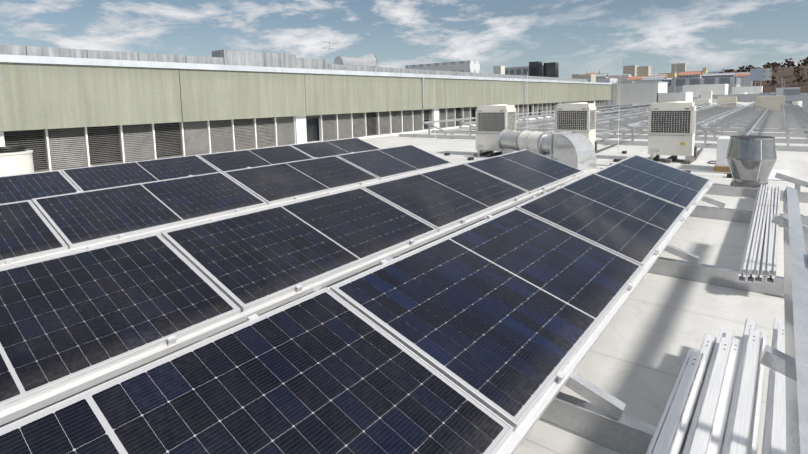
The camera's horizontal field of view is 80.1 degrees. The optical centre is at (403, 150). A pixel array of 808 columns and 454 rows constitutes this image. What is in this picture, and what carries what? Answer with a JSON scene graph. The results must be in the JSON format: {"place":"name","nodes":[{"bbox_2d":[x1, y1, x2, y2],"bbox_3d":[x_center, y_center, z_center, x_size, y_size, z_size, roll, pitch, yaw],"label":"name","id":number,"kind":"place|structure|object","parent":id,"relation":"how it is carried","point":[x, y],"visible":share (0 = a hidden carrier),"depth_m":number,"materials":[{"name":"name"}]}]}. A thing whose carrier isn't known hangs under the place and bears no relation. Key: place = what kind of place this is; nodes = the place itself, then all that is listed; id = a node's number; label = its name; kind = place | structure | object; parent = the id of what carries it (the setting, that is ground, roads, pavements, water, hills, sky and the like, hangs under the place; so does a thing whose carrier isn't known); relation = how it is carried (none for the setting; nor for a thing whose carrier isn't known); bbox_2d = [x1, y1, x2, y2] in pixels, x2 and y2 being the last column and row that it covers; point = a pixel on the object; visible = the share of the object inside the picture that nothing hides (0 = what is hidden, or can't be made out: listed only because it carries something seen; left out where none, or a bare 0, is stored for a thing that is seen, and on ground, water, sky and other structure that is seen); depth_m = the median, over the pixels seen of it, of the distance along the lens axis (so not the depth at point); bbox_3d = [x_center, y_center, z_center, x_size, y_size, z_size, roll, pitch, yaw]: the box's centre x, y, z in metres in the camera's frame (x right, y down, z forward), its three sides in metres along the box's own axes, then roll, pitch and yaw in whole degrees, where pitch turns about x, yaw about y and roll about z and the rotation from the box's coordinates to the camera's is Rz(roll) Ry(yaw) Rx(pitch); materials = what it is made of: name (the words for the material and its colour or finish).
{"place":"outdoors","nodes":[
{"label":"outdoors","id":0,"kind":"place"},
{"bbox_2d":[0,44,587,81],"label":"screen","id":1,"kind":"object","parent":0,"point":[236,57],"visible":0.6,"depth_m":17.33,"materials":[{"name":"grey metal"}]},
{"bbox_2d":[334,53,376,67],"bbox_3d":[-2.305,-4.061,22.535,0.834,1.135,2.430,3,8,38],"label":"duct","id":2,"kind":"object","parent":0,"point":[369,59],"visible":0.67,"depth_m":22.51,"materials":[{"name":"silver metal"}]},
{"bbox_2d":[0,101,807,453],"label":"roof","id":3,"kind":"structure","parent":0,"point":[656,329],"depth_m":3.79,"materials":[{"name":"white concrete"}]},
{"bbox_2d":[0,146,33,175],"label":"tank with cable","id":4,"kind":"object","parent":3,"relation":"on","point":[15,160],"visible":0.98,"depth_m":10.52,"materials":[{"name":"white plastic"}]},
{"bbox_2d":[4,100,606,172],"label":"louvered window","id":5,"kind":"structure","parent":3,"relation":"on","point":[312,127],"depth_m":15.13,"materials":[{"name":"white metal"}]},
{"bbox_2d":[0,100,606,171],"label":"building louvres","id":6,"kind":"object","parent":5,"relation":"attached to","point":[296,133],"visible":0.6,"depth_m":16.45,"materials":[{"name":"grey metal"}]},
{"bbox_2d":[0,62,611,130],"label":"building wall","id":7,"kind":"structure","parent":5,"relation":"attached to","point":[35,96],"depth_m":15.86,"materials":[{"name":"metal"}]},
{"bbox_2d":[0,54,611,84],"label":"roof edge","id":8,"kind":"object","parent":7,"relation":"attached to","point":[63,60],"visible":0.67,"depth_m":15.77,"materials":[{"name":"white metal"}]},
{"bbox_2d":[421,77,524,107],"bbox_3d":[4.847,-3.652,29.889,0.120,1.570,12.718,3,8,38],"label":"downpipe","id":9,"kind":"object","parent":7,"relation":"attached to","point":[422,79],"visible":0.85,"depth_m":24.97,"materials":[{"name":"grey metal"}]},
{"bbox_2d":[324,41,336,69],"bbox_3d":[-3.204,-4.037,20.732,0.320,1.350,0.900,3,8,38],"label":"antenna","id":10,"kind":"object","parent":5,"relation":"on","point":[329,48],"visible":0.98,"depth_m":20.70,"materials":[{"name":"grey metal"}]},
{"bbox_2d":[0,163,807,453],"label":"mounting rails","id":11,"kind":"object","parent":3,"relation":"on","point":[600,418],"visible":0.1,"depth_m":2.93,"materials":[{"name":"silver metal"}]},
{"bbox_2d":[0,200,67,264],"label":"solar panel","id":12,"kind":"object","parent":11,"relation":"on","point":[27,231],"visible":1,"depth_m":4.69,"materials":[{"name":"blue"}]},
{"bbox_2d":[0,170,78,203],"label":"solar panel","id":13,"kind":"object","parent":11,"relation":"on","point":[21,187],"visible":0.67,"depth_m":7.09,"materials":[{"name":"blue"}]},
{"bbox_2d":[0,233,240,411],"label":"solar panel","id":14,"kind":"object","parent":11,"relation":"on","point":[68,318],"visible":1,"depth_m":2.87,"materials":[{"name":"blue"}]},
{"bbox_2d":[60,155,219,191],"bbox_3d":[-4.393,0.402,8.299,1.134,0.035,2.278,25,20,34],"label":"solar panel","id":15,"kind":"object","parent":11,"relation":"on","point":[81,179],"visible":0.83,"depth_m":8.21,"materials":[{"name":"grey"}]},
{"bbox_2d":[31,172,266,248],"bbox_3d":[-2.967,0.628,5.861,1.134,0.035,2.278,25,20,34],"label":"solar panel","id":16,"kind":"object","parent":11,"relation":"on","point":[79,219],"visible":1,"depth_m":5.62,"materials":[{"name":"blue"}]},
{"bbox_2d":[197,145,312,171],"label":"solar panel","id":17,"kind":"object","parent":11,"relation":"on","point":[231,160],"visible":0.73,"depth_m":10.04,"materials":[{"name":"grey"}]},
{"bbox_2d":[0,287,513,453],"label":"solar panel","id":18,"kind":"object","parent":11,"relation":"on","point":[325,370],"visible":1,"depth_m":1.83,"materials":[{"name":"blue"}]},
{"bbox_2d":[161,187,437,311],"bbox_3d":[-0.782,0.738,4.357,1.134,0.035,2.278,25,20,34],"label":"solar panel","id":19,"kind":"object","parent":11,"relation":"on","point":[243,262],"visible":0.96,"depth_m":4.05,"materials":[{"name":"blue"}]},
{"bbox_2d":[222,155,379,204],"bbox_3d":[-1.552,0.405,7.665,1.134,0.035,2.278,24,20,34],"label":"solar panel","id":20,"kind":"object","parent":11,"relation":"on","point":[276,183],"visible":1,"depth_m":7.48,"materials":[{"name":"grey"}]},
{"bbox_2d":[291,138,380,157],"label":"solar panel","id":21,"kind":"object","parent":11,"relation":"on","point":[329,148],"visible":0.71,"depth_m":11.86,"materials":[{"name":"grey"}]},
{"bbox_2d":[5,138,709,384],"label":"panel clamps","id":22,"kind":"object","parent":11,"relation":"attached to","point":[172,339],"visible":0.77,"depth_m":3.50,"materials":[{"name":"silver metal"}]},
{"bbox_2d":[336,144,451,179],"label":"solar panel","id":23,"kind":"object","parent":11,"relation":"on","point":[385,163],"visible":1,"depth_m":9.31,"materials":[{"name":"grey"}]},
{"bbox_2d":[361,163,529,231],"bbox_3d":[0.628,0.512,6.156,1.134,0.035,2.278,24,20,33],"label":"solar panel","id":24,"kind":"object","parent":11,"relation":"on","point":[440,199],"visible":0.98,"depth_m":5.94,"materials":[{"name":"grey"}]},
{"bbox_2d":[330,207,643,431],"bbox_3d":[0.732,0.832,3.170,1.134,0.035,2.278,24,20,34],"label":"solar panel","id":25,"kind":"object","parent":11,"relation":"on","point":[503,315],"visible":1,"depth_m":2.77,"materials":[{"name":"blue"}]},
{"bbox_2d":[464,149,582,193],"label":"solar panel","id":26,"kind":"object","parent":11,"relation":"on","point":[531,172],"visible":1,"depth_m":7.78,"materials":[{"name":"blue"}]},
{"bbox_2d":[515,173,686,265],"bbox_3d":[2.142,0.603,4.974,1.134,0.036,2.278,24,20,33],"label":"solar panel","id":27,"kind":"object","parent":11,"relation":"on","point":[631,224],"visible":0.94,"depth_m":4.71,"materials":[{"name":"blue"}]},
{"bbox_2d":[593,155,710,210],"bbox_3d":[3.559,0.381,6.771,1.134,0.035,2.278,24,20,34],"label":"solar panel","id":28,"kind":"object","parent":11,"relation":"on","point":[679,187],"visible":1,"depth_m":6.58,"materials":[{"name":"blue"}]},
{"bbox_2d":[645,317,785,453],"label":"rail bundle","id":29,"kind":"object","parent":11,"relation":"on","point":[725,417],"visible":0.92,"depth_m":2.33,"materials":[{"name":"metal"}]},
{"bbox_2d":[738,184,780,283],"bbox_3d":[4.337,0.802,5.766,0.277,0.097,4.780,3,8,38],"label":"rail bundle","id":30,"kind":"object","parent":11,"relation":"on","point":[759,260],"visible":0.96,"depth_m":4.78,"materials":[{"name":"metal"}]},
{"bbox_2d":[760,173,807,453],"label":"bare frame row","id":31,"kind":"object","parent":11,"relation":"on","point":[791,363],"visible":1,"depth_m":2.03,"materials":[{"name":"silver metal"}]},
{"bbox_2d":[475,104,515,153],"bbox_3d":[3.440,-0.756,15.241,1.042,1.498,3.272,3,7,34],"label":"ac unit","id":32,"kind":"object","parent":3,"relation":"on","point":[492,121],"visible":0.88,"depth_m":13.96,"materials":[{"name":"grey metal"}]},
{"bbox_2d":[498,129,550,155],"bbox_3d":[3.363,-0.224,12.630,2.061,0.620,0.620,10,13,62],"label":"vent duct","id":33,"kind":"object","parent":3,"relation":"on","point":[538,142],"visible":0.58,"depth_m":12.50,"materials":[{"name":"grey metal"}]},
{"bbox_2d":[550,131,595,170],"bbox_3d":[4.021,0.015,11.398,0.815,0.915,0.670,10,13,62],"label":"duct elbow","id":34,"kind":"object","parent":33,"relation":"attached to","point":[573,149],"visible":0.92,"depth_m":11.18,"materials":[{"name":"silver metal"}]},
{"bbox_2d":[505,149,557,160],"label":"duct supports","id":35,"kind":"object","parent":3,"relation":"on","point":[510,151],"visible":0.06,"depth_m":13.24,"materials":[{"name":"grey metal"}]},
{"bbox_2d":[434,59,675,161],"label":"lightning rods","id":36,"kind":"object","parent":3,"relation":"on","point":[616,160],"visible":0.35,"depth_m":12.34,"materials":[{"name":"grey metal"}]},
{"bbox_2d":[474,151,694,163],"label":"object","id":37,"kind":"object","parent":3,"relation":"on","point":[671,159],"visible":0.44,"depth_m":12.56,"materials":[{"name":"concrete"}]},
{"bbox_2d":[555,102,616,152],"bbox_3d":[5.790,-0.797,15.116,1.042,1.498,3.272,3,8,36],"label":"ac unit","id":38,"kind":"object","parent":3,"relation":"on","point":[577,117],"visible":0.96,"depth_m":13.83,"materials":[{"name":"grey metal"}]},
{"bbox_2d":[444,151,732,177],"bbox_3d":[5.300,0.083,13.759,7.450,0.101,5.030,3,8,38],"label":"conduit","id":39,"kind":"object","parent":3,"relation":"on","point":[729,174],"visible":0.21,"depth_m":10.16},
{"bbox_2d":[399,102,807,151],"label":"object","id":40,"kind":"structure","parent":3,"relation":"on","point":[787,118],"depth_m":22.09,"materials":[{"name":"grey metal"}]},
{"bbox_2d":[610,80,692,104],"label":"stair block","id":41,"kind":"structure","parent":3,"relation":"on","point":[636,93],"depth_m":51.12,"materials":[{"name":"grey concrete"}]},
{"bbox_2d":[648,101,702,159],"bbox_3d":[7.554,-0.638,13.235,1.042,1.498,3.272,3,7,35],"label":"ac unit","id":42,"kind":"object","parent":3,"relation":"on","point":[671,127],"visible":1,"depth_m":11.95,"materials":[{"name":"grey metal"}]},
{"bbox_2d":[661,77,784,109],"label":"roof plant","id":43,"kind":"object","parent":3,"relation":"on","point":[706,88],"visible":0.65,"depth_m":82.40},
{"bbox_2d":[693,77,807,106],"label":"buildings","id":44,"kind":"structure","parent":3,"relation":"on","point":[794,95],"depth_m":61.16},
{"bbox_2d":[726,135,776,188],"bbox_3d":[6.067,0.218,8.410,0.720,0.930,0.720,3,8,38],"label":"roof ventilator","id":45,"kind":"object","parent":3,"relation":"on","point":[751,160],"visible":1,"depth_m":8.18,"materials":[{"name":"grey metal"}]},
{"bbox_2d":[714,136,789,180],"bbox_3d":[7.311,0.114,10.104,1.290,0.720,1.600,3,8,38],"label":"insulation stack","id":46,"kind":"object","parent":3,"relation":"on","point":[721,165],"visible":0.4,"depth_m":10.34,"materials":[{"name":"white plastic"}]},
{"bbox_2d":[0,0,807,77],"label":"sky","id":47,"kind":"structure","parent":0,"point":[583,36],"materials":[{"name":"blue"}]},
{"bbox_2d":[405,61,543,76],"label":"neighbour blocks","id":48,"kind":"structure","parent":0,"point":[466,66],"depth_m":148.50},
{"bbox_2d":[493,61,558,77],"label":"neighbour roof boxes","id":49,"kind":"object","parent":48,"relation":"on","point":[550,69],"visible":0.55,"depth_m":160.66,"materials":[{"name":"grey metal"}]},
{"bbox_2d":[596,65,722,105],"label":"distant buildings","id":50,"kind":"structure","parent":0,"point":[634,70],"depth_m":712.00,"materials":[{"name":"beige concrete"}]},
{"bbox_2d":[572,71,751,86],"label":"town houses","id":51,"kind":"structure","parent":0,"point":[743,76],"depth_m":472.77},
{"bbox_2d":[748,65,807,92],"bbox_3d":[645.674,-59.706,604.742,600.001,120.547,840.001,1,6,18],"label":"building","id":52,"kind":"structure","parent":0,"point":[779,75],"depth_m":487.25,"materials":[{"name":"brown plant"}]},
{"bbox_2d":[719,57,807,89],"bbox_3d":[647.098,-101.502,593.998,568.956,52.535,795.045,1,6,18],"label":"hill trees","id":53,"kind":"object","parent":52,"relation":"on","point":[774,66],"visible":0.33,"depth_m":555.98,"materials":[{"name":"brown plant"}]},
{"label":"city ground","id":54,"kind":"structure","parent":0,"visible":0},
{"bbox_2d":[654,63,723,75],"bbox_3d":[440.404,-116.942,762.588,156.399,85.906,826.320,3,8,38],"label":"building","id":55,"kind":"structure","parent":54,"relation":"on","point":[679,67],"depth_m":1106.56,"materials":[{"name":"beige concrete"}]},
{"bbox_2d":[750,68,771,85],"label":"billboard","id":56,"kind":"object","parent":54,"relation":"on","point":[760,74],"visible":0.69,"depth_m":262.73,"materials":[{"name":"white"}]}
]}

